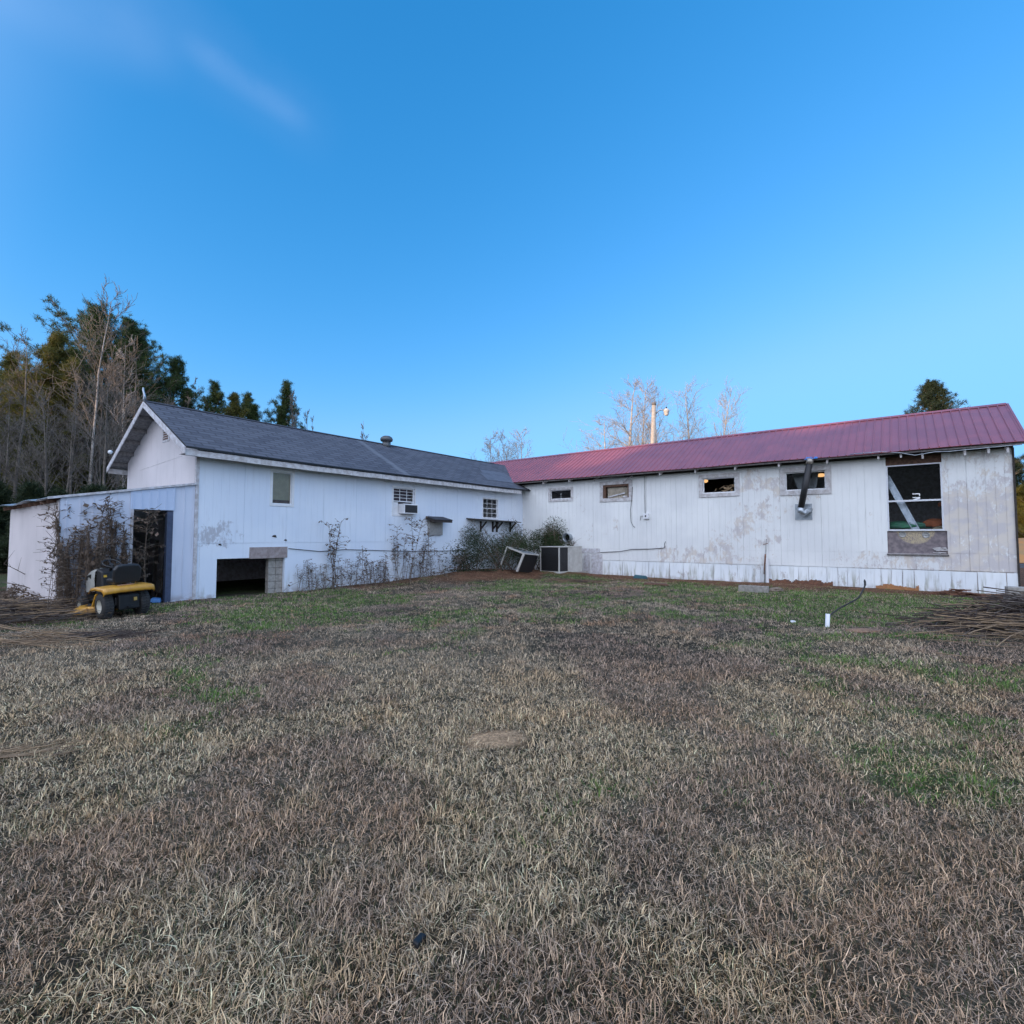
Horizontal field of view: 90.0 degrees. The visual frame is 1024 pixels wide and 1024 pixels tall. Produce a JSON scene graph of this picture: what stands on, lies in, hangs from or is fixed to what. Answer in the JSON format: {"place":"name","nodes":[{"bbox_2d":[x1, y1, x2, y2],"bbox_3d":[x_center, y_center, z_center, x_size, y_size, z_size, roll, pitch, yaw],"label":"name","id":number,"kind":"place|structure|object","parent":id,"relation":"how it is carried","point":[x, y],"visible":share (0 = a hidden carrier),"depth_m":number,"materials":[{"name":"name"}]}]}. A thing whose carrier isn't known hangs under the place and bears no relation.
{"place":"outdoors","nodes":[
{"label":"outdoors","id":0,"kind":"place"},
{"bbox_2d":[0,563,1023,1023],"bbox_3d":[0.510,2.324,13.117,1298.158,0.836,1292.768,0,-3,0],"label":"ground","id":1,"kind":"structure","parent":0,"point":[254,587],"depth_m":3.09,"materials":[{"name":"beige plant"}]},
{"bbox_2d":[0,480,17,563],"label":"understorey evergreen","id":2,"kind":"object","parent":1,"relation":"on","point":[5,492],"visible":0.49,"depth_m":24.25,"materials":[{"name":"green plant"}]},
{"bbox_2d":[0,349,23,429],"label":"pine tree","id":3,"kind":"object","parent":1,"relation":"on","point":[8,359],"visible":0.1,"depth_m":35.59,"materials":[{"name":"green plant"}]},
{"bbox_2d":[0,396,34,485],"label":"bare tree","id":4,"kind":"object","parent":1,"relation":"on","point":[8,428],"visible":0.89,"depth_m":25.74,"materials":[{"name":"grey plant"}]},
{"bbox_2d":[0,477,47,564],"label":"understorey evergreen","id":5,"kind":"object","parent":1,"relation":"on","point":[29,490],"visible":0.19,"depth_m":22.58,"materials":[{"name":"green plant"}]},
{"bbox_2d":[0,382,60,497],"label":"bare tree","id":6,"kind":"object","parent":1,"relation":"on","point":[5,443],"visible":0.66,"depth_m":26.25,"materials":[{"name":"grey plant"}]},
{"bbox_2d":[1,327,61,497],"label":"bare tree","id":7,"kind":"object","parent":1,"relation":"on","point":[24,421],"visible":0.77,"depth_m":27.02,"materials":[{"name":"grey plant"}]},
{"bbox_2d":[23,386,57,485],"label":"bare tree","id":8,"kind":"object","parent":1,"relation":"on","point":[46,438],"visible":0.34,"depth_m":28.74,"materials":[{"name":"grey plant"}]},
{"bbox_2d":[0,386,93,495],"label":"bare tree","id":9,"kind":"object","parent":1,"relation":"on","point":[43,461],"visible":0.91,"depth_m":25.90,"materials":[{"name":"brown plant"}]},
{"bbox_2d":[0,338,95,481],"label":"tree","id":10,"kind":"object","parent":1,"relation":"on","point":[19,380],"visible":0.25,"depth_m":31.21,"materials":[{"name":"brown plant"}]},
{"bbox_2d":[0,372,102,491],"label":"pine tree","id":11,"kind":"object","parent":1,"relation":"on","point":[34,430],"visible":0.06,"depth_m":31.81,"materials":[{"name":"green plant"}]},
{"bbox_2d":[0,733,104,760],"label":"cane bundle","id":12,"kind":"object","parent":1,"relation":"on","point":[17,754],"visible":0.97,"depth_m":3.80,"materials":[{"name":"plant"}]},
{"bbox_2d":[0,329,105,494],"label":"pine tree","id":13,"kind":"object","parent":1,"relation":"on","point":[52,353],"visible":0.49,"depth_m":31.16,"materials":[{"name":"green plant"}]},
{"bbox_2d":[36,537,72,617],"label":"dead weed","id":14,"kind":"object","parent":1,"relation":"on","point":[55,567],"visible":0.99,"depth_m":9.92,"materials":[{"name":"brown plant"}]},
{"bbox_2d":[41,547,75,613],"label":"vine wrapped stalk","id":15,"kind":"object","parent":1,"relation":"on","point":[60,591],"visible":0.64,"depth_m":10.79,"materials":[{"name":"brown plant"}]},
{"bbox_2d":[34,500,85,613],"bbox_3d":[-9.790,1.044,11.053,0.858,2.597,1.068,2,-4,-38],"label":"vine wrapped stalk","id":16,"kind":"object","parent":1,"relation":"on","point":[56,528],"visible":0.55,"depth_m":10.95,"materials":[{"name":"brown plant"}]},
{"bbox_2d":[13,345,109,471],"bbox_3d":[-28.968,-3.902,33.401,4.921,14.676,5.138,0,-3,10],"label":"pine tree","id":17,"kind":"object","parent":1,"relation":"on","point":[77,351],"visible":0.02,"depth_m":33.81,"materials":[{"name":"grey plant"}]},
{"bbox_2d":[0,371,126,493],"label":"pine tree","id":18,"kind":"object","parent":1,"relation":"on","point":[63,431],"visible":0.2,"depth_m":31.45,"materials":[{"name":"plant"}]},
{"bbox_2d":[0,589,132,600],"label":"bramble","id":19,"kind":"object","parent":1,"relation":"on","point":[13,594],"visible":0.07,"depth_m":11.87,"materials":[{"name":"brown plant"}]},
{"bbox_2d":[40,516,95,602],"bbox_3d":[-9.712,1.195,11.188,1.102,2.280,0.562,0,-3,0],"label":"vine wrapped stalk","id":20,"kind":"object","parent":1,"relation":"on","point":[76,593],"visible":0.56,"depth_m":11.14,"materials":[{"name":"brown plant"}]},
{"bbox_2d":[41,505,94,601],"bbox_3d":[-9.464,1.006,11.011,0.800,2.408,1.134,1,-3,-21],"label":"dead weed","id":21,"kind":"object","parent":1,"relation":"on","point":[61,562],"visible":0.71,"depth_m":10.85,"materials":[{"name":"brown plant"}]},
{"bbox_2d":[54,537,83,602],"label":"vine wrapped stalk","id":22,"kind":"object","parent":1,"relation":"on","point":[65,570],"visible":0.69,"depth_m":10.99,"materials":[{"name":"brown plant"}]},
{"bbox_2d":[46,382,92,494],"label":"bare tree","id":23,"kind":"object","parent":1,"relation":"on","point":[71,448],"visible":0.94,"depth_m":25.99,"materials":[{"name":"brown plant"}]},
{"bbox_2d":[24,367,115,492],"bbox_3d":[-26.882,-2.911,31.405,7.491,12.514,4.346,-1,-3,17],"label":"bare tree","id":24,"kind":"object","parent":1,"relation":"on","point":[84,388],"visible":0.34,"depth_m":31.56,"materials":[{"name":"brown plant"}]},
{"bbox_2d":[0,624,141,654],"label":"cane bundle","id":25,"kind":"object","parent":1,"relation":"on","point":[34,635],"visible":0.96,"depth_m":7.71,"materials":[{"name":"brown plant"}]},
{"bbox_2d":[62,367,97,493],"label":"bare tree","id":26,"kind":"object","parent":1,"relation":"on","point":[73,447],"visible":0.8,"depth_m":26.62,"materials":[{"name":"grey plant"}]},
{"bbox_2d":[0,594,163,628],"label":"brush pile","id":27,"kind":"object","parent":1,"relation":"on","point":[17,609],"visible":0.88,"depth_m":9.98,"materials":[{"name":"wood"}]},
{"bbox_2d":[5,276,162,485],"bbox_3d":[-24.819,-5.377,30.086,7.414,17.300,7.188,2,-4,-41],"label":"bare tree","id":28,"kind":"object","parent":1,"relation":"on","point":[93,445],"visible":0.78,"depth_m":30.32,"materials":[{"name":"brown plant"}]},
{"bbox_2d":[0,292,171,430],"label":"pine tree","id":29,"kind":"object","parent":1,"relation":"on","point":[61,314],"visible":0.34,"depth_m":36.00,"materials":[{"name":"green plant"}]},
{"bbox_2d":[66,521,109,602],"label":"vine wrapped stalk","id":30,"kind":"object","parent":1,"relation":"on","point":[88,543],"visible":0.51,"depth_m":11.13,"materials":[{"name":"brown plant"}]},
{"bbox_2d":[74,548,111,603],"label":"vine wrapped stalk","id":31,"kind":"object","parent":1,"relation":"on","point":[95,566],"visible":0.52,"depth_m":11.16,"materials":[{"name":"brown plant"}]},
{"bbox_2d":[12,625,174,642],"bbox_3d":[-6.888,1.960,8.253,2.621,0.147,1.270,0,-3,0],"label":"brush pile","id":32,"kind":"object","parent":1,"relation":"on","point":[119,633],"visible":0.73,"depth_m":8.27,"materials":[{"name":"plant"}]},
{"bbox_2d":[81,400,106,485],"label":"bare tree","id":33,"kind":"object","parent":1,"relation":"on","point":[99,471],"visible":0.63,"depth_m":30.22,"materials":[{"name":"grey plant"}]},
{"bbox_2d":[79,483,108,492],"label":"understorey evergreen","id":34,"kind":"object","parent":1,"relation":"on","point":[93,488],"visible":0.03,"depth_m":20.12,"materials":[{"name":"green plant"}]},
{"bbox_2d":[65,498,126,593],"bbox_3d":[-9.124,0.951,11.242,1.143,2.543,0.837,0,-3,-3],"label":"dead weed","id":35,"kind":"object","parent":1,"relation":"on","point":[104,521],"visible":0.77,"depth_m":11.22,"materials":[{"name":"brown plant"}]},
{"bbox_2d":[75,501,116,592],"bbox_3d":[-9.187,0.989,11.440,1.159,2.461,0.818,-1,-3,17],"label":"dead weed","id":36,"kind":"object","parent":1,"relation":"on","point":[99,546],"visible":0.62,"depth_m":11.27,"materials":[{"name":"brown plant"}]},
{"bbox_2d":[0,483,197,603],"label":"lean to shed","id":37,"kind":"object","parent":1,"relation":"on","point":[26,534],"visible":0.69,"depth_m":12.65,"materials":[{"name":"metal"}]},
{"bbox_2d":[83,517,115,576],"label":"vine wrapped stalk","id":38,"kind":"object","parent":1,"relation":"on","point":[104,539],"visible":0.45,"depth_m":11.39,"materials":[{"name":"brown plant"}]},
{"bbox_2d":[79,364,126,484],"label":"bare tree","id":39,"kind":"object","parent":1,"relation":"on","point":[99,432],"visible":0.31,"depth_m":31.80,"materials":[{"name":"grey plant"}]},
{"bbox_2d":[86,373,132,489],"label":"bare tree","id":40,"kind":"object","parent":1,"relation":"on","point":[114,413],"visible":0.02,"depth_m":35.90,"materials":[{"name":"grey plant"}]},
{"bbox_2d":[91,493,131,568],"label":"dead weed","id":41,"kind":"object","parent":1,"relation":"on","point":[112,508],"visible":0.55,"depth_m":11.54,"materials":[{"name":"brown plant"}]},
{"bbox_2d":[68,355,155,490],"bbox_3d":[-20.083,-2.497,26.092,6.640,11.092,3.853,-3,-4,44],"label":"bare tree","id":42,"kind":"object","parent":1,"relation":"on","point":[108,443],"visible":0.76,"depth_m":25.59,"materials":[{"name":"brown plant"}]},
{"bbox_2d":[92,504,134,566],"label":"vine wrapped stalk","id":43,"kind":"object","parent":1,"relation":"on","point":[112,536],"visible":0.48,"depth_m":11.61,"materials":[{"name":"brown plant"}]},
{"bbox_2d":[73,559,154,619],"bbox_3d":[-8.499,1.577,10.731,1.771,1.158,1.152,-2,-1,31],"label":"riding mower","id":44,"kind":"object","parent":1,"relation":"on","point":[110,596],"visible":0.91,"depth_m":10.45,"materials":[{"name":"metal"}]},
{"bbox_2d":[98,335,141,487],"bbox_3d":[-23.783,-3.855,31.542,2.701,14.419,2.049,2,-3,-34],"label":"bare tree","id":45,"kind":"object","parent":1,"relation":"on","point":[129,394],"visible":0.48,"depth_m":31.39,"materials":[{"name":"brown plant"}]},
{"bbox_2d":[82,346,161,489],"bbox_3d":[-28.288,-4.314,38.150,8.610,15.942,8.080,2,-4,-39],"label":"pine tree","id":46,"kind":"object","parent":1,"relation":"on","point":[150,391],"visible":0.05,"depth_m":37.61,"materials":[{"name":"green plant"}]},
{"bbox_2d":[101,343,144,486],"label":"bare tree","id":47,"kind":"object","parent":1,"relation":"on","point":[132,360],"visible":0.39,"depth_m":30.76,"materials":[{"name":"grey plant"}]},
{"bbox_2d":[80,313,170,487],"bbox_3d":[-28.491,-5.664,37.603,8.583,18.578,9.691,2,-4,-39],"label":"pine tree","id":48,"kind":"object","parent":1,"relation":"on","point":[127,333],"visible":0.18,"depth_m":37.23,"materials":[{"name":"green plant"}]},
{"bbox_2d":[108,522,147,582],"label":"dead weed","id":49,"kind":"object","parent":1,"relation":"on","point":[120,527],"visible":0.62,"depth_m":11.72,"materials":[{"name":"brown plant"}]},
{"bbox_2d":[119,505,166,581],"bbox_3d":[-8.747,1.027,12.146,0.850,2.446,0.873,1,-3,-16],"label":"dead weed","id":50,"kind":"object","parent":1,"relation":"on","point":[147,520],"visible":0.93,"depth_m":12.18,"materials":[{"name":"brown plant"}]},
{"bbox_2d":[82,323,204,489],"bbox_3d":[-28.562,-5.425,39.191,10.218,18.266,9.260,-1,-3,21],"label":"pine tree","id":51,"kind":"object","parent":1,"relation":"on","point":[142,342],"visible":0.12,"depth_m":38.74,"materials":[{"name":"green plant"}]},
{"bbox_2d":[102,355,219,476],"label":"pine tree","id":52,"kind":"object","parent":1,"relation":"on","point":[178,365],"visible":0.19,"depth_m":40.77,"materials":[{"name":"green plant"}]},
{"bbox_2d":[198,378,236,415],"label":"pine tree","id":53,"kind":"object","parent":1,"relation":"on","point":[216,394],"visible":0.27,"depth_m":44.71,"materials":[{"name":"green plant"}]},
{"bbox_2d":[217,391,250,417],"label":"pine tree","id":54,"kind":"object","parent":1,"relation":"on","point":[233,409],"visible":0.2,"depth_m":43.15,"materials":[{"name":"green plant"}]},
{"bbox_2d":[246,402,259,420],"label":"pine tree","id":55,"kind":"object","parent":1,"relation":"on","point":[254,414],"visible":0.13,"depth_m":44.81,"materials":[{"name":"green plant"}]},
{"bbox_2d":[240,390,271,422],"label":"pine tree","id":56,"kind":"object","parent":1,"relation":"on","point":[247,397],"visible":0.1,"depth_m":45.55,"materials":[{"name":"green plant"}]},
{"bbox_2d":[266,379,305,428],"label":"pine tree","id":57,"kind":"object","parent":1,"relation":"on","point":[285,390],"visible":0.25,"depth_m":45.93,"materials":[{"name":"green plant"}]},
{"bbox_2d":[106,387,555,599],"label":"white shingled building","id":58,"kind":"structure","parent":1,"relation":"on","point":[269,497],"depth_m":16.01,"materials":[{"name":"paint"}]},
{"bbox_2d":[270,469,294,506],"bbox_3d":[-6.815,-0.700,15.134,0.138,1.081,0.737,-2,-4,37],"label":"window","id":59,"kind":"structure","parent":58,"relation":"in","point":[280,483],"depth_m":15.17,"materials":[{"name":"white plastic"}]},
{"bbox_2d":[392,485,415,516],"bbox_3d":[-4.031,-0.383,18.826,0.225,1.095,1.121,-2,-4,37],"label":"window","id":60,"kind":"structure","parent":58,"relation":"in","point":[400,495],"depth_m":18.85,"materials":[{"name":"white plastic"}]},
{"bbox_2d":[398,504,417,513],"bbox_3d":[-3.830,-0.106,18.809,0.386,0.360,0.671,-2,-4,37],"label":"window air conditioner","id":61,"kind":"object","parent":58,"relation":"attached to","point":[407,508],"depth_m":18.60,"materials":[{"name":"white plastic"}]},
{"bbox_2d":[318,518,348,587],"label":"dead weed","id":62,"kind":"object","parent":1,"relation":"on","point":[333,552],"visible":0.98,"depth_m":16.04,"materials":[{"name":"brown plant"}]},
{"bbox_2d":[286,564,384,590],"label":"bramble","id":63,"kind":"object","parent":1,"relation":"on","point":[317,584],"visible":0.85,"depth_m":15.55,"materials":[{"name":"brown plant"}]},
{"bbox_2d":[352,573,411,584],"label":"bramble","id":64,"kind":"object","parent":1,"relation":"on","point":[374,582],"visible":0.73,"depth_m":16.96,"materials":[{"name":"brown plant"}]},
{"bbox_2d":[401,516,429,579],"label":"dead weed","id":65,"kind":"object","parent":1,"relation":"on","point":[416,524],"visible":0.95,"depth_m":18.20,"materials":[{"name":"brown plant"}]},
{"bbox_2d":[409,561,469,578],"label":"bramble","id":66,"kind":"object","parent":1,"relation":"on","point":[441,572],"visible":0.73,"depth_m":18.66,"materials":[{"name":"brown plant"}]},
{"bbox_2d":[435,536,508,571],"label":"bush","id":67,"kind":"object","parent":1,"relation":"on","point":[463,560],"visible":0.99,"depth_m":19.64,"materials":[{"name":"green plant"}]},
{"bbox_2d":[464,431,508,461],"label":"bare tree","id":68,"kind":"object","parent":1,"relation":"on","point":[489,447],"visible":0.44,"depth_m":51.37,"materials":[{"name":"brown plant"}]},
{"bbox_2d":[458,519,541,569],"bbox_3d":[-0.413,1.341,21.439,3.396,2.173,2.920,-1,-3,28],"label":"bush","id":69,"kind":"object","parent":1,"relation":"on","point":[517,543],"visible":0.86,"depth_m":21.24,"materials":[{"name":"green plant"}]},
{"bbox_2d":[488,429,519,461],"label":"bare tree","id":70,"kind":"object","parent":1,"relation":"on","point":[503,449],"visible":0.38,"depth_m":55.13,"materials":[{"name":"brown plant"}]},
{"bbox_2d":[0,569,1023,855],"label":"green grass","id":71,"kind":"structure","parent":1,"relation":"on","point":[692,587],"depth_m":9.75,"materials":[{"name":"green plant"}]},
{"bbox_2d":[502,428,532,459],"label":"bare tree","id":72,"kind":"object","parent":1,"relation":"on","point":[521,444],"visible":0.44,"depth_m":52.16,"materials":[{"name":"brown plant"}]},
{"bbox_2d":[501,546,538,572],"bbox_3d":[0.316,1.930,20.680,1.109,1.098,1.189,-2,-3,36],"label":"tipped cabinet","id":73,"kind":"object","parent":1,"relation":"on","point":[527,561],"visible":0.82,"depth_m":20.45,"materials":[{"name":"black plastic"}]},
{"bbox_2d":[35,591,1004,865],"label":"fallen leaves","id":74,"kind":"object","parent":1,"relation":"on","point":[477,839],"visible":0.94,"depth_m":3.07,"materials":[{"name":"brown plant"}]},
{"bbox_2d":[493,516,568,569],"bbox_3d":[0.824,1.373,22.778,3.481,2.485,2.120,0,-3,7],"label":"bush","id":75,"kind":"object","parent":1,"relation":"on","point":[539,542],"visible":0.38,"depth_m":22.69,"materials":[{"name":"green plant"}]},
{"bbox_2d":[539,521,580,547],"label":"bush","id":76,"kind":"object","parent":1,"relation":"on","point":[553,539],"visible":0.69,"depth_m":22.16,"materials":[{"name":"green plant"}]},
{"bbox_2d":[540,546,587,573],"bbox_3d":[2.126,2.092,21.468,1.210,1.315,1.830,-3,-4,45],"label":"condenser unit","id":77,"kind":"object","parent":1,"relation":"on","point":[560,559],"visible":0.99,"depth_m":20.98,"materials":[{"name":"white metal"}]},
{"bbox_2d":[535,577,617,584],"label":"leaf litter","id":78,"kind":"object","parent":1,"relation":"on","point":[564,580],"visible":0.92,"depth_m":18.42,"materials":[{"name":"plant"}]},
{"bbox_2d":[574,417,641,450],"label":"bare tree","id":79,"kind":"object","parent":1,"relation":"on","point":[598,443],"visible":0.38,"depth_m":45.94,"materials":[{"name":"brown plant"}]},
{"bbox_2d":[563,378,676,452],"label":"bare tree","id":80,"kind":"object","parent":1,"relation":"on","point":[631,423],"visible":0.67,"depth_m":46.17,"materials":[{"name":"brown plant"}]},
{"bbox_2d":[604,376,699,446],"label":"bare tree","id":81,"kind":"object","parent":1,"relation":"on","point":[643,421],"visible":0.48,"depth_m":48.05,"materials":[{"name":"brown plant"}]},
{"bbox_2d":[651,402,668,443],"bbox_3d":[9.157,-1.723,32.122,1.589,10.395,0.380,0,-3,0],"label":"lamp pole","id":82,"kind":"object","parent":1,"relation":"on","point":[653,419],"visible":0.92,"depth_m":32.22,"materials":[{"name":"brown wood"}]},
{"bbox_2d":[624,378,697,442],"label":"bare tree","id":83,"kind":"object","parent":1,"relation":"on","point":[657,432],"visible":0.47,"depth_m":48.08,"materials":[{"name":"brown plant"}]},
{"bbox_2d":[639,375,722,441],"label":"bare tree","id":84,"kind":"object","parent":1,"relation":"on","point":[689,411],"visible":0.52,"depth_m":51.13,"materials":[{"name":"brown plant"}]},
{"bbox_2d":[683,375,748,438],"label":"bare tree","id":85,"kind":"object","parent":1,"relation":"on","point":[726,418],"visible":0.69,"depth_m":49.29,"materials":[{"name":"brown plant"}]},
{"bbox_2d":[483,403,1023,593],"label":"red roofed building","id":86,"kind":"structure","parent":1,"relation":"on","point":[659,510],"depth_m":17.88,"materials":[{"name":"paint"}]},
{"bbox_2d":[548,487,572,501],"bbox_3d":[2.252,-0.795,23.367,1.314,0.631,0.195,-2,-4,37],"label":"window","id":87,"kind":"structure","parent":86,"relation":"in","point":[550,490],"depth_m":23.36,"materials":[{"name":"white plastic"}]},
{"bbox_2d":[600,480,631,501],"bbox_3d":[4.417,-0.876,21.689,1.492,0.872,0.150,-2,-4,37],"label":"window","id":88,"kind":"structure","parent":86,"relation":"in","point":[617,493],"depth_m":21.70,"materials":[{"name":"white wood"}]},
{"bbox_2d":[698,472,739,497],"bbox_3d":[7.815,-0.992,19.247,1.453,0.860,0.407,-2,-4,37],"label":"window","id":89,"kind":"structure","parent":86,"relation":"in","point":[723,475],"depth_m":19.11,"materials":[{"name":"white plastic"}]},
{"bbox_2d":[780,465,831,495],"bbox_3d":[10.099,-1.053,17.579,1.522,0.950,0.535,-2,-4,37],"label":"window","id":90,"kind":"structure","parent":86,"relation":"in","point":[798,478],"depth_m":17.61,"materials":[{"name":"white plastic"}]},
{"bbox_2d":[888,475,919,528],"bbox_3d":[12.232,-0.212,16.049,0.123,1.958,1.004,2,-3,-35],"label":"metal channel","id":91,"kind":"object","parent":86,"relation":"on","point":[903,507],"visible":0.62,"depth_m":16.07,"materials":[{"name":"metal"}]},
{"bbox_2d":[889,521,930,528],"bbox_3d":[12.410,0.406,16.130,1.302,0.245,0.602,-2,-4,37],"label":"green bag","id":92,"kind":"object","parent":86,"relation":"in","point":[900,525],"visible":0.63,"depth_m":15.94,"materials":[{"name":"plastic"}]},
{"bbox_2d":[886,462,943,530],"bbox_3d":[12.279,-0.442,15.634,1.350,2.044,0.102,-2,-4,37],"label":"large window","id":93,"kind":"structure","parent":86,"relation":"in","point":[941,483],"depth_m":15.57,"materials":[{"name":"metal"}]},
{"bbox_3d":[12.941,0.510,15.406,0.491,0.207,0.336,-2,-4,37],"label":"tan sack","id":94,"kind":"object","parent":86,"relation":"in","visible":0},
{"bbox_2d":[922,518,941,526],"bbox_3d":[12.962,0.326,15.651,0.675,0.265,0.501,-2,-4,37],"label":"orange cushion","id":95,"kind":"object","parent":94,"relation":"on","point":[933,522],"visible":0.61,"depth_m":15.53,"materials":[{"name":"fabric"}]},
{"bbox_2d":[825,579,865,626],"bbox_3d":[6.060,1.677,9.283,0.893,0.888,0.075,1,-3,-10],"label":"pipe stub","id":96,"kind":"object","parent":1,"relation":"on","point":[827,619],"visible":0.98,"depth_m":9.22,"materials":[{"name":"white plastic"}]},
{"bbox_2d":[867,586,1023,642],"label":"brush pile","id":97,"kind":"object","parent":1,"relation":"on","point":[1003,607],"visible":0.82,"depth_m":8.81,"materials":[{"name":"wood"}]},
{"bbox_2d":[925,589,987,595],"bbox_3d":[12.484,2.216,14.167,1.802,0.173,0.529,-2,-3,33],"label":"bark heap","id":98,"kind":"object","parent":1,"relation":"on","point":[957,591],"visible":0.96,"depth_m":14.16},
{"bbox_2d":[894,613,1023,658],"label":"cane bundle","id":99,"kind":"object","parent":1,"relation":"on","point":[996,623],"visible":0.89,"depth_m":7.68,"materials":[{"name":"plant"}]},
{"bbox_2d":[902,378,1023,474],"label":"cedar tree","id":100,"kind":"object","parent":1,"relation":"on","point":[932,395],"visible":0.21,"depth_m":40.51,"materials":[{"name":"green plant"}]},
{"bbox_2d":[1016,481,1023,537],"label":"evergreen tree","id":101,"kind":"object","parent":1,"relation":"on","point":[1020,499],"visible":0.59,"depth_m":40.03,"materials":[{"name":"green plant"}]},
{"bbox_2d":[0,0,1023,483],"label":"sky","id":102,"kind":"structure","parent":0,"point":[451,225],"materials":[{"name":"blue"}]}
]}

